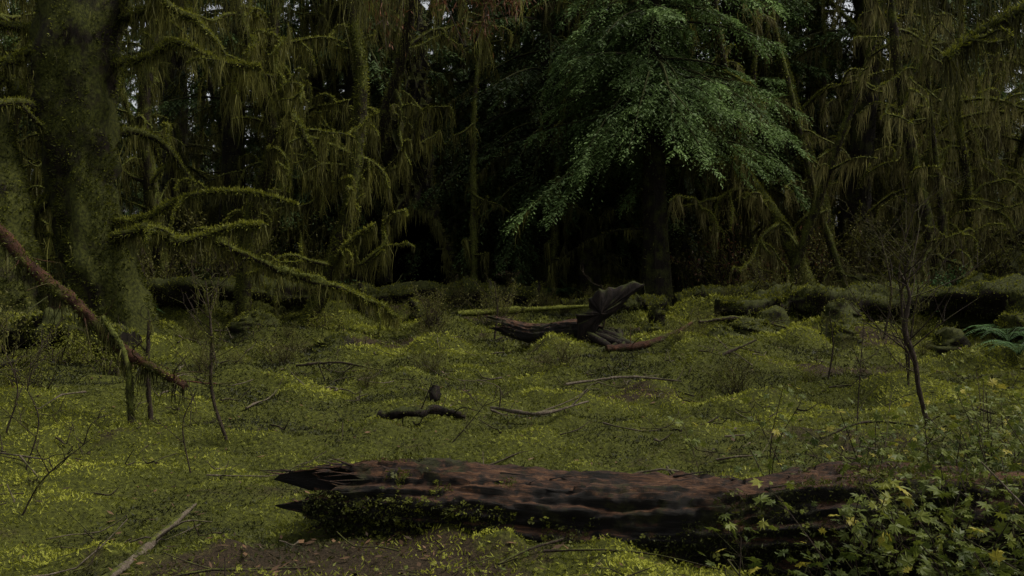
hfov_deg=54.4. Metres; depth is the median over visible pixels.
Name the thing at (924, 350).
mossy shrub
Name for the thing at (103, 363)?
mossy shrub
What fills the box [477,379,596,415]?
dead branch
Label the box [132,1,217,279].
mossy vine maple tree
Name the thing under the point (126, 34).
mossy vine maple tree
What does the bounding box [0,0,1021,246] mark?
sky
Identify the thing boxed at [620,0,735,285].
mossy vine maple tree
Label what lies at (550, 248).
mossy vine maple tree
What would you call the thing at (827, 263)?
dry leaf shrub
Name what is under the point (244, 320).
mossy rock
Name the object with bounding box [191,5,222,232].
mossy vine maple tree
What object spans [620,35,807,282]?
vine maple tree
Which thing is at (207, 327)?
bare sapling
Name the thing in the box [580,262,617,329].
bare sapling
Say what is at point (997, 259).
mossy shrub
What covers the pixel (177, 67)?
spruce tree
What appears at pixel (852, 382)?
mossy shrub
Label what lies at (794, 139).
mossy vine maple tree
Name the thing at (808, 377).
mossy shrub
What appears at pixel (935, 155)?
mossy vine maple tree
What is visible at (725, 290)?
mossy shrub
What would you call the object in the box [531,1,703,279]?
spruce tree
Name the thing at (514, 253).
mossy shrub
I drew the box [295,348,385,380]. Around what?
dead branch
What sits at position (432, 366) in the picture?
mossy shrub
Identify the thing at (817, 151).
mossy hemlock tree
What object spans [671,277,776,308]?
mossy log
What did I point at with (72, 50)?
bigleaf maple tree
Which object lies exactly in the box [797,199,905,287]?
mossy shrub
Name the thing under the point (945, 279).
salal shrub
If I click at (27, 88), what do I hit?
mossy vine maple tree
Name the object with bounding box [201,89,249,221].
mossy vine maple tree
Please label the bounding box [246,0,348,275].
mossy vine maple tree
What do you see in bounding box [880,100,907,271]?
mossy vine maple tree
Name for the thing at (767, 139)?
mossy vine maple tree
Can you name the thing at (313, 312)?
mossy shrub
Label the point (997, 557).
leafy maple shrub
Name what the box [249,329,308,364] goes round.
mossy shrub
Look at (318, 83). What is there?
mossy hemlock tree
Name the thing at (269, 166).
vine maple tree
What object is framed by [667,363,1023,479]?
leafy maple shrub
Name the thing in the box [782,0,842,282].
mossy vine maple tree
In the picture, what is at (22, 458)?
dead branch
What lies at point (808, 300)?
mossy log
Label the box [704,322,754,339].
mossy stump
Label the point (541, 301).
mossy shrub
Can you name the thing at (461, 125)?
hemlock tree
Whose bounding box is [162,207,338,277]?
mossy shrub
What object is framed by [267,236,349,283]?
mossy shrub
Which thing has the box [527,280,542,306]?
mossy stump
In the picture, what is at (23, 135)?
mossy vine maple tree
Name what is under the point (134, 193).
young hemlock tree
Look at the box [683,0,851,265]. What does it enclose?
spruce tree
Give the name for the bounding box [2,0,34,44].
vine maple tree
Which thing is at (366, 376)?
mossy shrub
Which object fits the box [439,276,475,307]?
mossy shrub
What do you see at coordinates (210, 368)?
bare sapling
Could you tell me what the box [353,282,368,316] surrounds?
mossy stump
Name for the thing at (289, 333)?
mossy shrub
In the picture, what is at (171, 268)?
mossy shrub
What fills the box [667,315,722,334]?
mossy shrub
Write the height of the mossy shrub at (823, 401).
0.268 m
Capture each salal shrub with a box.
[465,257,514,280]
[915,259,972,318]
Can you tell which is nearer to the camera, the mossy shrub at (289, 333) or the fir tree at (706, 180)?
the mossy shrub at (289, 333)
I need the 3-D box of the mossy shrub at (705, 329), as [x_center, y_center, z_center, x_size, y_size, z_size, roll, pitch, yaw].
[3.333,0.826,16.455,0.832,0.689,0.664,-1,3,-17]
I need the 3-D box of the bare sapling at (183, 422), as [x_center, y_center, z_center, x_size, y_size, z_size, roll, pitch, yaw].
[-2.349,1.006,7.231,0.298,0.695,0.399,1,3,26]
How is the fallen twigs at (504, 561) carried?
on the ground at (270, 440)
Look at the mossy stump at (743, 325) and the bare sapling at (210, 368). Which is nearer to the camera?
the bare sapling at (210, 368)
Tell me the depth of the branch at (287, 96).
15.34 m
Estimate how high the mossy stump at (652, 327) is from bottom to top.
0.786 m
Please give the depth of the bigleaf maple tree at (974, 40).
11.64 m
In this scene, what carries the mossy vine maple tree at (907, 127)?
on the ground at (270, 440)
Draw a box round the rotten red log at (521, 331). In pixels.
[481,315,602,343]
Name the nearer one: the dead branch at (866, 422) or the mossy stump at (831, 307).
the dead branch at (866, 422)
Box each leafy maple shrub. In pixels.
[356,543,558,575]
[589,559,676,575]
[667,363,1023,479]
[690,449,1023,575]
[801,391,1023,471]
[841,500,1023,575]
[883,375,1023,471]
[958,356,1023,470]
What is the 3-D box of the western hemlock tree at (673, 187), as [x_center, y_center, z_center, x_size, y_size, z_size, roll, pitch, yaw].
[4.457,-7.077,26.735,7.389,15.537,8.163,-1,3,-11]
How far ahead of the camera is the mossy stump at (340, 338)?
15.41 m
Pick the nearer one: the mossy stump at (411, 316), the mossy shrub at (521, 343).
the mossy shrub at (521, 343)
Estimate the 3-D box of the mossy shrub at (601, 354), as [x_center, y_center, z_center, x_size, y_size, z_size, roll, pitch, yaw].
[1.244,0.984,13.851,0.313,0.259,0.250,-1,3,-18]
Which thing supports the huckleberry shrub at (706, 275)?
on the ground at (270, 440)
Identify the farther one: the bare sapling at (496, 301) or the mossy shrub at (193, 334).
the bare sapling at (496, 301)
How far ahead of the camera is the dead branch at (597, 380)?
11.27 m
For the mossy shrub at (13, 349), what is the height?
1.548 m
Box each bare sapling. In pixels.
[0,239,16,280]
[0,313,84,433]
[0,340,70,469]
[20,408,110,514]
[112,304,155,420]
[153,376,216,472]
[161,230,269,442]
[175,284,222,361]
[452,378,511,442]
[466,275,515,339]
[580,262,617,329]
[817,290,862,377]
[821,193,928,366]
[831,195,926,338]
[836,313,910,434]
[841,187,1015,430]
[858,160,997,326]
[886,248,958,385]
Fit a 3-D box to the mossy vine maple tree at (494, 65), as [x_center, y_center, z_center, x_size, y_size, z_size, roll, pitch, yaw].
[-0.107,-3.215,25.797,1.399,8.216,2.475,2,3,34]
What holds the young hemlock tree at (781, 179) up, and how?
on the ground at (270, 440)
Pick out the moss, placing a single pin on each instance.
(492, 3)
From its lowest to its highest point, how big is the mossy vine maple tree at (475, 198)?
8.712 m
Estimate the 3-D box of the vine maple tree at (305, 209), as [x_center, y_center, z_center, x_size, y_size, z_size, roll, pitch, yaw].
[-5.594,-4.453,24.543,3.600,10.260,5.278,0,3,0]
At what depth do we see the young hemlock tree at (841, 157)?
32.77 m
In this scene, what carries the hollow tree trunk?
on the ground at (270, 440)
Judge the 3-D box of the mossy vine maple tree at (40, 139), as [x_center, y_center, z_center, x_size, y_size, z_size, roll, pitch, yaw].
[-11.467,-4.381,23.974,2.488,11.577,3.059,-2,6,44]
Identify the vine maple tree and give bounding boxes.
[0,0,54,264]
[0,4,41,172]
[0,45,41,197]
[0,45,43,201]
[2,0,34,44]
[2,3,32,152]
[15,0,127,208]
[23,131,65,311]
[24,92,144,205]
[28,183,44,263]
[36,198,57,301]
[113,24,158,183]
[116,0,144,199]
[116,0,197,278]
[116,75,194,277]
[125,30,202,213]
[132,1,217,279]
[140,0,354,316]
[164,0,253,268]
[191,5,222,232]
[193,72,255,209]
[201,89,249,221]
[203,0,343,277]
[210,0,414,338]
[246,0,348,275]
[276,0,513,299]
[335,0,474,217]
[425,34,469,280]
[441,21,506,223]
[444,0,509,280]
[464,13,531,285]
[512,0,822,317]
[533,0,599,297]
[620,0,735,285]
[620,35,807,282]
[686,0,797,280]
[712,0,768,285]
[737,0,860,287]
[737,0,907,284]
[754,10,798,255]
[756,0,938,284]
[768,34,804,191]
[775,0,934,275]
[778,30,836,278]
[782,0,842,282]
[782,0,999,272]
[784,20,850,224]
[796,74,849,158]
[830,3,843,126]
[851,0,1023,286]
[855,47,1023,285]
[862,45,1023,285]
[864,0,974,286]
[872,12,956,270]
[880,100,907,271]
[885,73,930,269]
[903,0,1023,258]
[904,5,973,286]
[929,0,1023,285]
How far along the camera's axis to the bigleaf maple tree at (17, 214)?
14.34 m
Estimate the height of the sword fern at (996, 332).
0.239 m
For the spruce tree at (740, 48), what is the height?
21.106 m
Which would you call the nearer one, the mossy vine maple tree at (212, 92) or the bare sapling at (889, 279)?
the bare sapling at (889, 279)
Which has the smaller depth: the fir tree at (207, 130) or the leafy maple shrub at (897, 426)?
the leafy maple shrub at (897, 426)
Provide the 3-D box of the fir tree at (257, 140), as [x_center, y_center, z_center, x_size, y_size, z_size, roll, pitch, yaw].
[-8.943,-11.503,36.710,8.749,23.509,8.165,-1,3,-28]
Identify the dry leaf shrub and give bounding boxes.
[670,224,785,287]
[686,207,831,282]
[772,230,860,281]
[808,231,872,283]
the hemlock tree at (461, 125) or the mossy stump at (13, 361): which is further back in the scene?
the hemlock tree at (461, 125)
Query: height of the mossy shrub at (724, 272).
3.539 m
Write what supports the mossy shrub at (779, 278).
on the ground at (270, 440)
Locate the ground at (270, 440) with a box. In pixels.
[0,252,1023,575]
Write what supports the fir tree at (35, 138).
on the ground at (270, 440)
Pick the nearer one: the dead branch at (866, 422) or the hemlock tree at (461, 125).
the dead branch at (866, 422)
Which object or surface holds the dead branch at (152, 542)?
on the ground at (270, 440)
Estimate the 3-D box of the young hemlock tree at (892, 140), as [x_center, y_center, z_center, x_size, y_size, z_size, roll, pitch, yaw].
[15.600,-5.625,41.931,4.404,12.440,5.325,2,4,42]
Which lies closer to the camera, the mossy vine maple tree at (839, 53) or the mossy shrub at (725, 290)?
the mossy shrub at (725, 290)
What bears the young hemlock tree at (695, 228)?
on the ground at (270, 440)
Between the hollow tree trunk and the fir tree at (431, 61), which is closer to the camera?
the hollow tree trunk
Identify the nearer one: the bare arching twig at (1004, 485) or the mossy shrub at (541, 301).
the bare arching twig at (1004, 485)
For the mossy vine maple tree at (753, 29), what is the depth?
23.88 m
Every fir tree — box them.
[1,0,161,284]
[3,0,134,239]
[119,0,298,250]
[188,0,323,259]
[280,0,470,279]
[421,0,526,274]
[457,0,641,279]
[596,171,716,266]
[679,1,803,261]
[835,8,1023,228]
[893,0,1023,220]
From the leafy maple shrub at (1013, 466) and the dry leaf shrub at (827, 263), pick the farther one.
the dry leaf shrub at (827, 263)
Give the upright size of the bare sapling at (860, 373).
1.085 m
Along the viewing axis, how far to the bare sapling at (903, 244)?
17.95 m
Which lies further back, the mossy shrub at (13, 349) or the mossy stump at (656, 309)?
the mossy stump at (656, 309)
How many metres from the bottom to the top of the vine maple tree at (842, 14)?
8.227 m
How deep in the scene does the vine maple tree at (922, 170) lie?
21.41 m
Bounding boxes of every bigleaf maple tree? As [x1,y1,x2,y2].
[0,0,422,337]
[0,74,46,314]
[903,0,1023,185]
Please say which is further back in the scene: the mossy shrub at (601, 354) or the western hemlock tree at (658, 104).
the western hemlock tree at (658, 104)
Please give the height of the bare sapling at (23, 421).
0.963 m
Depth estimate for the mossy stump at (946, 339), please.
15.06 m
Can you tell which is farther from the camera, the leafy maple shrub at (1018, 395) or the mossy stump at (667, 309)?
the mossy stump at (667, 309)
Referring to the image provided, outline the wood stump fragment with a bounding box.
[429,385,441,401]
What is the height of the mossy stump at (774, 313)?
0.967 m
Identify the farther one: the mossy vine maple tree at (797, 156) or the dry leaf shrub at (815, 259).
the mossy vine maple tree at (797, 156)
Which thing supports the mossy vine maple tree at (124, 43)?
on the ground at (270, 440)
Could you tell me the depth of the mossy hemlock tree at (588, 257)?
25.48 m
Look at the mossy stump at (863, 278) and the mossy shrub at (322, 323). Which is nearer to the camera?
the mossy shrub at (322, 323)
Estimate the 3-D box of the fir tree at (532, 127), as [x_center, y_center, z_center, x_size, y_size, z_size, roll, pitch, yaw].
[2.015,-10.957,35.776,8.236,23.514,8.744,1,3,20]
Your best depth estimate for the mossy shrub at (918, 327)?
16.52 m
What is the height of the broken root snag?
1.201 m
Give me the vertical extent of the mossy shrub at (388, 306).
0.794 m
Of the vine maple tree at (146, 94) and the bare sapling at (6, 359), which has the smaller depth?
the bare sapling at (6, 359)
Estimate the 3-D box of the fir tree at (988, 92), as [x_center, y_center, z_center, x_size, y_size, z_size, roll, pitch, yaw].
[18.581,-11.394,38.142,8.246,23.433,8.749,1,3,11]
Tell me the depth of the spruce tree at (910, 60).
27.18 m
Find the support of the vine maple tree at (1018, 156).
on the ground at (270, 440)
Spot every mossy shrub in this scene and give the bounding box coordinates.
[0,290,70,367]
[0,354,59,388]
[22,317,95,365]
[41,248,67,299]
[74,334,143,375]
[136,216,207,277]
[137,230,229,309]
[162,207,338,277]
[168,317,215,344]
[173,341,244,373]
[208,346,257,365]
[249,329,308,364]
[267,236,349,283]
[276,323,296,338]
[302,307,352,329]
[305,309,337,327]
[354,359,390,387]
[370,299,399,319]
[395,314,456,338]
[399,279,481,328]
[403,343,451,372]
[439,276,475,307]
[441,270,487,284]
[449,279,516,308]
[458,270,539,324]
[496,230,565,271]
[496,268,521,285]
[509,320,541,347]
[517,283,561,313]
[530,360,553,374]
[532,326,589,368]
[540,292,577,313]
[572,283,610,302]
[590,349,611,358]
[638,181,778,289]
[665,317,701,341]
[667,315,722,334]
[689,304,722,327]
[693,318,734,334]
[696,344,762,395]
[702,283,740,296]
[732,237,868,318]
[755,195,895,284]
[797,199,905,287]
[800,307,857,329]
[801,369,823,381]
[809,393,833,407]
[836,336,857,347]
[841,235,920,281]
[846,375,864,386]
[886,363,912,373]
[892,316,928,341]
[912,335,934,354]
[918,194,1023,279]
[922,321,969,338]
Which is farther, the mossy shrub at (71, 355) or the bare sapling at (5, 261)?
the mossy shrub at (71, 355)
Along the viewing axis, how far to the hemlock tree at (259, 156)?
26.66 m
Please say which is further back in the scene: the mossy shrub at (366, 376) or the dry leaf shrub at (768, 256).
the dry leaf shrub at (768, 256)
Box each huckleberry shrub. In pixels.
[174,264,213,279]
[684,255,767,286]
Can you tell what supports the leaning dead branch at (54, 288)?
on the ground at (270, 440)
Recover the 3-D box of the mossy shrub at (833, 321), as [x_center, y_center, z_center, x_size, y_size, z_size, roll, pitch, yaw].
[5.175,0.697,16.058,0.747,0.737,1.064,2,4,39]
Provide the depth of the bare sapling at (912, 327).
11.03 m
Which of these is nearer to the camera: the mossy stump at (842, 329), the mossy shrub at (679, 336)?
the mossy shrub at (679, 336)
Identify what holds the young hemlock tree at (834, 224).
on the ground at (270, 440)
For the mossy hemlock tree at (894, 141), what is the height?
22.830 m
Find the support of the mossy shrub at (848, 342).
on the ground at (270, 440)
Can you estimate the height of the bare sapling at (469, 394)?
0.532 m
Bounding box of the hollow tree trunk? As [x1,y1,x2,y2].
[374,0,458,286]
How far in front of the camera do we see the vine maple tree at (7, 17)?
19.73 m
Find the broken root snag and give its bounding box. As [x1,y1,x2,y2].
[575,281,643,350]
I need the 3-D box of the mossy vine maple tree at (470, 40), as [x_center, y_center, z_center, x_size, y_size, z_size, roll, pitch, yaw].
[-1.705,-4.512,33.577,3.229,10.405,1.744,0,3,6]
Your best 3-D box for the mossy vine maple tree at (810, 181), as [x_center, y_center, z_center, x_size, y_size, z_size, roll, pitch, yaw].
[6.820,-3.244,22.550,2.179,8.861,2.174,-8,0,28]
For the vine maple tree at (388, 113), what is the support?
on the ground at (270, 440)
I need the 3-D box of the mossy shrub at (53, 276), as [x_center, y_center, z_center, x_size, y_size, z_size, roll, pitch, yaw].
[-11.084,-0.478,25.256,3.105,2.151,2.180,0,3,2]
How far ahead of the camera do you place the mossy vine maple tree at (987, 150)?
23.03 m
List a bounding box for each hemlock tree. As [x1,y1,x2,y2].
[51,86,187,277]
[190,0,463,279]
[242,0,411,284]
[248,27,324,278]
[288,0,530,285]
[371,0,607,298]
[395,0,684,292]
[453,0,719,278]
[479,0,686,299]
[500,0,812,312]
[555,0,829,293]
[684,176,716,284]
[765,0,902,268]
[768,91,799,233]
[793,81,838,226]
[828,80,901,271]
[834,31,906,266]
[840,0,1023,215]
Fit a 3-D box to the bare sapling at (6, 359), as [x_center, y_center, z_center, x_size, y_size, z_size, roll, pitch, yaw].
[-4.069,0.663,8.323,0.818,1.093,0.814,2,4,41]
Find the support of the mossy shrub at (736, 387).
on the ground at (270, 440)
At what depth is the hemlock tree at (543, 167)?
25.14 m
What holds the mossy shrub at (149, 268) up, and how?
on the ground at (270, 440)
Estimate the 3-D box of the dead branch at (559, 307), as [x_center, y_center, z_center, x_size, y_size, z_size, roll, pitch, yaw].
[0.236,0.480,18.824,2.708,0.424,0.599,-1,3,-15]
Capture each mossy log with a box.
[0,296,141,359]
[67,268,314,310]
[331,273,554,305]
[560,281,670,313]
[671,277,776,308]
[714,268,1023,328]
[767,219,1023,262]
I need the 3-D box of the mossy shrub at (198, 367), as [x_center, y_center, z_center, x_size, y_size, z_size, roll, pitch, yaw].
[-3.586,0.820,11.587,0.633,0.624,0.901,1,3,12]
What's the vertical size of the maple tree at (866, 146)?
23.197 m
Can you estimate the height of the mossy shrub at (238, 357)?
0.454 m
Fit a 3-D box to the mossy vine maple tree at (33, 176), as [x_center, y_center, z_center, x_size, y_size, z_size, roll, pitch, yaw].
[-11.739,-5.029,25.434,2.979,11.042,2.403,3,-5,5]
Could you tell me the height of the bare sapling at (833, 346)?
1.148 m
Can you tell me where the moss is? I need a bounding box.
[364,0,542,65]
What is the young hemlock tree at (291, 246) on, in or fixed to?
on the ground at (270, 440)
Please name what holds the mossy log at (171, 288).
on the ground at (270, 440)
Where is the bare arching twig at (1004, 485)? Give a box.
[981,461,1023,507]
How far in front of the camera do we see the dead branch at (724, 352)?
13.26 m
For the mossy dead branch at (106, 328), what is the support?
on the ground at (270, 440)
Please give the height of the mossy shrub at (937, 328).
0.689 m
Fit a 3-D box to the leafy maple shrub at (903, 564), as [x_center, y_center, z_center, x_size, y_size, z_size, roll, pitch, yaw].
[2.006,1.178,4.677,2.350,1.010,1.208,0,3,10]
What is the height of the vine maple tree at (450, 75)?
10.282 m
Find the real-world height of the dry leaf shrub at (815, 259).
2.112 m
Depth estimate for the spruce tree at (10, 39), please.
20.63 m
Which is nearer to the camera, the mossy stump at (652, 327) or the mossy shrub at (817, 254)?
the mossy stump at (652, 327)
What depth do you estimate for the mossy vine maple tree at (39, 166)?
20.46 m
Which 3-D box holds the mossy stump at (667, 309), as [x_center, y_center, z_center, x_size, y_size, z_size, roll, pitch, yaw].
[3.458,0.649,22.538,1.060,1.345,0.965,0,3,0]
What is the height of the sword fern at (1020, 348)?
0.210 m
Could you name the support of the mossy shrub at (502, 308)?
on the ground at (270, 440)
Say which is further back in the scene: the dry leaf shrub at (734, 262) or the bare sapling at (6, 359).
the dry leaf shrub at (734, 262)
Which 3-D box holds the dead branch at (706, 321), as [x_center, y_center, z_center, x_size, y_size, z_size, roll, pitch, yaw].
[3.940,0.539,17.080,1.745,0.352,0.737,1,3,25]
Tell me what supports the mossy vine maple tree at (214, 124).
on the ground at (270, 440)
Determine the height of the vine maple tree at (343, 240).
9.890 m
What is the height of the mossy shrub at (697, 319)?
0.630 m
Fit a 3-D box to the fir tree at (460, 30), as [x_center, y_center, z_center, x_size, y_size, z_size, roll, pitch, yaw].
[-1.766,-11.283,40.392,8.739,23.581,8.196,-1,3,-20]
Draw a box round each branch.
[0,220,247,420]
[0,452,46,475]
[96,314,136,425]
[102,502,211,575]
[219,0,379,169]
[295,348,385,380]
[377,383,480,426]
[457,302,588,316]
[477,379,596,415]
[565,367,684,386]
[605,319,695,351]
[678,339,756,359]
[697,309,793,328]
[819,413,966,456]
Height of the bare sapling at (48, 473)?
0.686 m
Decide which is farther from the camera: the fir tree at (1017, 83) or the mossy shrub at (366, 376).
the fir tree at (1017, 83)
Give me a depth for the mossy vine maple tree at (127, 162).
21.37 m
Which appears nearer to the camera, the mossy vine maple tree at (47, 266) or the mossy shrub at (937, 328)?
the mossy shrub at (937, 328)
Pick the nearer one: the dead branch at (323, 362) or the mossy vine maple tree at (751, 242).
the dead branch at (323, 362)
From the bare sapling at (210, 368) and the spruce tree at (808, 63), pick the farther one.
the spruce tree at (808, 63)
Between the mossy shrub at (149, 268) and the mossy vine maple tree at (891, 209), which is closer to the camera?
the mossy shrub at (149, 268)
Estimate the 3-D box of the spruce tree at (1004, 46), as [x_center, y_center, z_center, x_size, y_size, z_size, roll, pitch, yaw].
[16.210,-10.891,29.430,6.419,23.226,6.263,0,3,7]
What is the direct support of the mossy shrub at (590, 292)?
on the ground at (270, 440)
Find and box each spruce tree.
[0,0,35,133]
[119,0,256,276]
[128,0,343,276]
[228,0,486,287]
[449,0,640,288]
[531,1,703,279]
[610,0,845,278]
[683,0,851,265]
[696,0,851,263]
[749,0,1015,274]
[805,0,1022,264]
[968,1,1023,216]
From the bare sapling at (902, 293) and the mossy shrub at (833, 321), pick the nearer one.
the bare sapling at (902, 293)
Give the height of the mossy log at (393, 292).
0.947 m
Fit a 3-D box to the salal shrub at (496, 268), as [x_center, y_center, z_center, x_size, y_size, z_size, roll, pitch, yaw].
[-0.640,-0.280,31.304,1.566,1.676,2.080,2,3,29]
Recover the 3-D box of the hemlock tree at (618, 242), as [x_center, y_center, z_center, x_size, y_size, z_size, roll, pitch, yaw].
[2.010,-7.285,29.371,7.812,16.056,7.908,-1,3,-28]
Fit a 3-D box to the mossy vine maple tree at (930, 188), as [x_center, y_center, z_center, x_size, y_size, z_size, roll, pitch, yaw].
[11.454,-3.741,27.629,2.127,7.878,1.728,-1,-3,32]
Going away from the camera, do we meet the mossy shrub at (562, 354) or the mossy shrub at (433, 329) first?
the mossy shrub at (562, 354)
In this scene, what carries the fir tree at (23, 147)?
on the ground at (270, 440)
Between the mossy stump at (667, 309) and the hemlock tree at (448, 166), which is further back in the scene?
the hemlock tree at (448, 166)
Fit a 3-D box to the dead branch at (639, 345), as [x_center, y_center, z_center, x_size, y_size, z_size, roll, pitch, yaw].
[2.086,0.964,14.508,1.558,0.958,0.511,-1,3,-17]
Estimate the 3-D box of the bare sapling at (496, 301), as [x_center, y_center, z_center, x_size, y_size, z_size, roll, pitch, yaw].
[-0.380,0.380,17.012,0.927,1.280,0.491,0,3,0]
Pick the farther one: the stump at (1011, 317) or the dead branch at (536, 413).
the stump at (1011, 317)
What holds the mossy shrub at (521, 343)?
on the ground at (270, 440)
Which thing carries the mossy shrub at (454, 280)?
on the ground at (270, 440)
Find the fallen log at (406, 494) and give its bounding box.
[258,452,1023,575]
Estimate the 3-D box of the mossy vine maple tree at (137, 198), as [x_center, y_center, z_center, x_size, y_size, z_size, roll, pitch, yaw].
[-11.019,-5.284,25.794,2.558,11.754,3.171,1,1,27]
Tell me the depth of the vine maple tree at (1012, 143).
26.86 m
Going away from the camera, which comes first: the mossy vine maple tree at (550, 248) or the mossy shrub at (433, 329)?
the mossy shrub at (433, 329)
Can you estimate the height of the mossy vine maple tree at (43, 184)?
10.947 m
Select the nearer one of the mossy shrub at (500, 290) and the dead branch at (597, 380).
the dead branch at (597, 380)
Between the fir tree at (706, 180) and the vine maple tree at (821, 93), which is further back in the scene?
the fir tree at (706, 180)
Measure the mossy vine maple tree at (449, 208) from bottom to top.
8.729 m
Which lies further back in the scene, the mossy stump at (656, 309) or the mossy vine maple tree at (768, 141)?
the mossy vine maple tree at (768, 141)
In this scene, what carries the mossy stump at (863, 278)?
on the ground at (270, 440)
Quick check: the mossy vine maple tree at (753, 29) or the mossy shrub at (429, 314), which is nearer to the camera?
the mossy shrub at (429, 314)
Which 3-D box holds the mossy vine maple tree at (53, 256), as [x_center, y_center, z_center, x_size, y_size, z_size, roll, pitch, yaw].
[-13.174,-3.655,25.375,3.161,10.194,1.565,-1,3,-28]
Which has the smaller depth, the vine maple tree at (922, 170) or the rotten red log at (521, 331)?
the rotten red log at (521, 331)
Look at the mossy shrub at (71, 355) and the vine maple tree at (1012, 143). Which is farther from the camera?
the vine maple tree at (1012, 143)
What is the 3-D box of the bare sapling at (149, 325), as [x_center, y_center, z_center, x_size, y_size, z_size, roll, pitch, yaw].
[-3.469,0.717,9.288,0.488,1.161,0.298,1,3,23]
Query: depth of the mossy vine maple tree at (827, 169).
21.79 m
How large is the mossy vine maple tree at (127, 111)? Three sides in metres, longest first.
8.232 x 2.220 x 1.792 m
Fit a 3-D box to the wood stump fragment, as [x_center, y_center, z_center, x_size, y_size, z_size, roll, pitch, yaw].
[-0.809,1.105,10.475,0.146,0.208,0.195,0,3,0]
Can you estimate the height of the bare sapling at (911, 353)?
2.265 m
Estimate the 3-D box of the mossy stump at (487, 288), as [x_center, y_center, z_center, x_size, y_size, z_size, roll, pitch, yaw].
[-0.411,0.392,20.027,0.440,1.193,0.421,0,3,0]
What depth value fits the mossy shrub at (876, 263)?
24.82 m
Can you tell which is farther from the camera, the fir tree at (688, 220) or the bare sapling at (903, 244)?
the fir tree at (688, 220)
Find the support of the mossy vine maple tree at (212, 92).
on the ground at (270, 440)
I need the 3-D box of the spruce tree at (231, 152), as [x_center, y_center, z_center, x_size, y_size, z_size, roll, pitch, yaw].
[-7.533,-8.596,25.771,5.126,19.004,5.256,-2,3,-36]
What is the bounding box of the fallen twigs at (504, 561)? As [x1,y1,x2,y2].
[0,295,1023,575]
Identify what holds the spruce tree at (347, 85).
on the ground at (270, 440)
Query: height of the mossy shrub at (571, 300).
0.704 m
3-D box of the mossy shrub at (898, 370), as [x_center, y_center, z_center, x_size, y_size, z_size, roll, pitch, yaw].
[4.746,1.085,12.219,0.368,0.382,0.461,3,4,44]
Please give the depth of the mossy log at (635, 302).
20.55 m
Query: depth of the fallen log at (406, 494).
5.36 m
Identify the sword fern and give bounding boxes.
[964,324,1023,341]
[974,339,1023,354]
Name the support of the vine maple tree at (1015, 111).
on the ground at (270, 440)
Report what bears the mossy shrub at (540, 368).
on the ground at (270, 440)
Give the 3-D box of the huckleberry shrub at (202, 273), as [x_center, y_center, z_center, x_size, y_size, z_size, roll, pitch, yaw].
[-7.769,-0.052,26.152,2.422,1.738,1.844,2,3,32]
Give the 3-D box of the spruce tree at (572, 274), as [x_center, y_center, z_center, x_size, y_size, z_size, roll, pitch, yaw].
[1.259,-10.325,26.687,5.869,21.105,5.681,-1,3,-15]
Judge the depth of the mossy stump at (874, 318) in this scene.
20.15 m
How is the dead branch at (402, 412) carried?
on the ground at (270, 440)
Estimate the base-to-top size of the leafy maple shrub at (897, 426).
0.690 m
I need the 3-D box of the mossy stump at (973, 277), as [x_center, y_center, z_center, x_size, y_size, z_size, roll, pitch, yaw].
[9.051,0.508,19.583,1.616,1.765,1.501,-1,3,-17]
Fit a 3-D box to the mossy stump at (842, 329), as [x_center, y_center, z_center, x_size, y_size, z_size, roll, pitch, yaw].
[5.284,0.829,15.859,0.877,1.000,0.967,-1,3,-22]
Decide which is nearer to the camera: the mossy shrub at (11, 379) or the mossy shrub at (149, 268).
the mossy shrub at (11, 379)
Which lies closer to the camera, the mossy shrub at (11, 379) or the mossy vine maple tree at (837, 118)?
the mossy shrub at (11, 379)
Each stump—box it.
[0,354,15,368]
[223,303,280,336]
[311,328,355,352]
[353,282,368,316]
[402,297,428,322]
[482,279,499,308]
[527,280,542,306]
[639,317,666,335]
[646,295,669,325]
[665,295,671,310]
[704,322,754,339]
[729,308,777,335]
[754,305,791,331]
[819,310,867,349]
[821,294,873,325]
[835,269,879,287]
[850,276,883,322]
[915,320,973,353]
[936,269,996,333]
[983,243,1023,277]
[987,292,1023,344]
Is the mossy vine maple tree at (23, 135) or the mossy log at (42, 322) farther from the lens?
the mossy vine maple tree at (23, 135)
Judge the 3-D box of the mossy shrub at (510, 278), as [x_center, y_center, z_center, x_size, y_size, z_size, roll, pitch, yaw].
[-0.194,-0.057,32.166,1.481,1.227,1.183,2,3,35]
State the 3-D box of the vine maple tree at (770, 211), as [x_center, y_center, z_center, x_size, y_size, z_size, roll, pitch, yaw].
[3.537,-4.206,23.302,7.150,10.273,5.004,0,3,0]

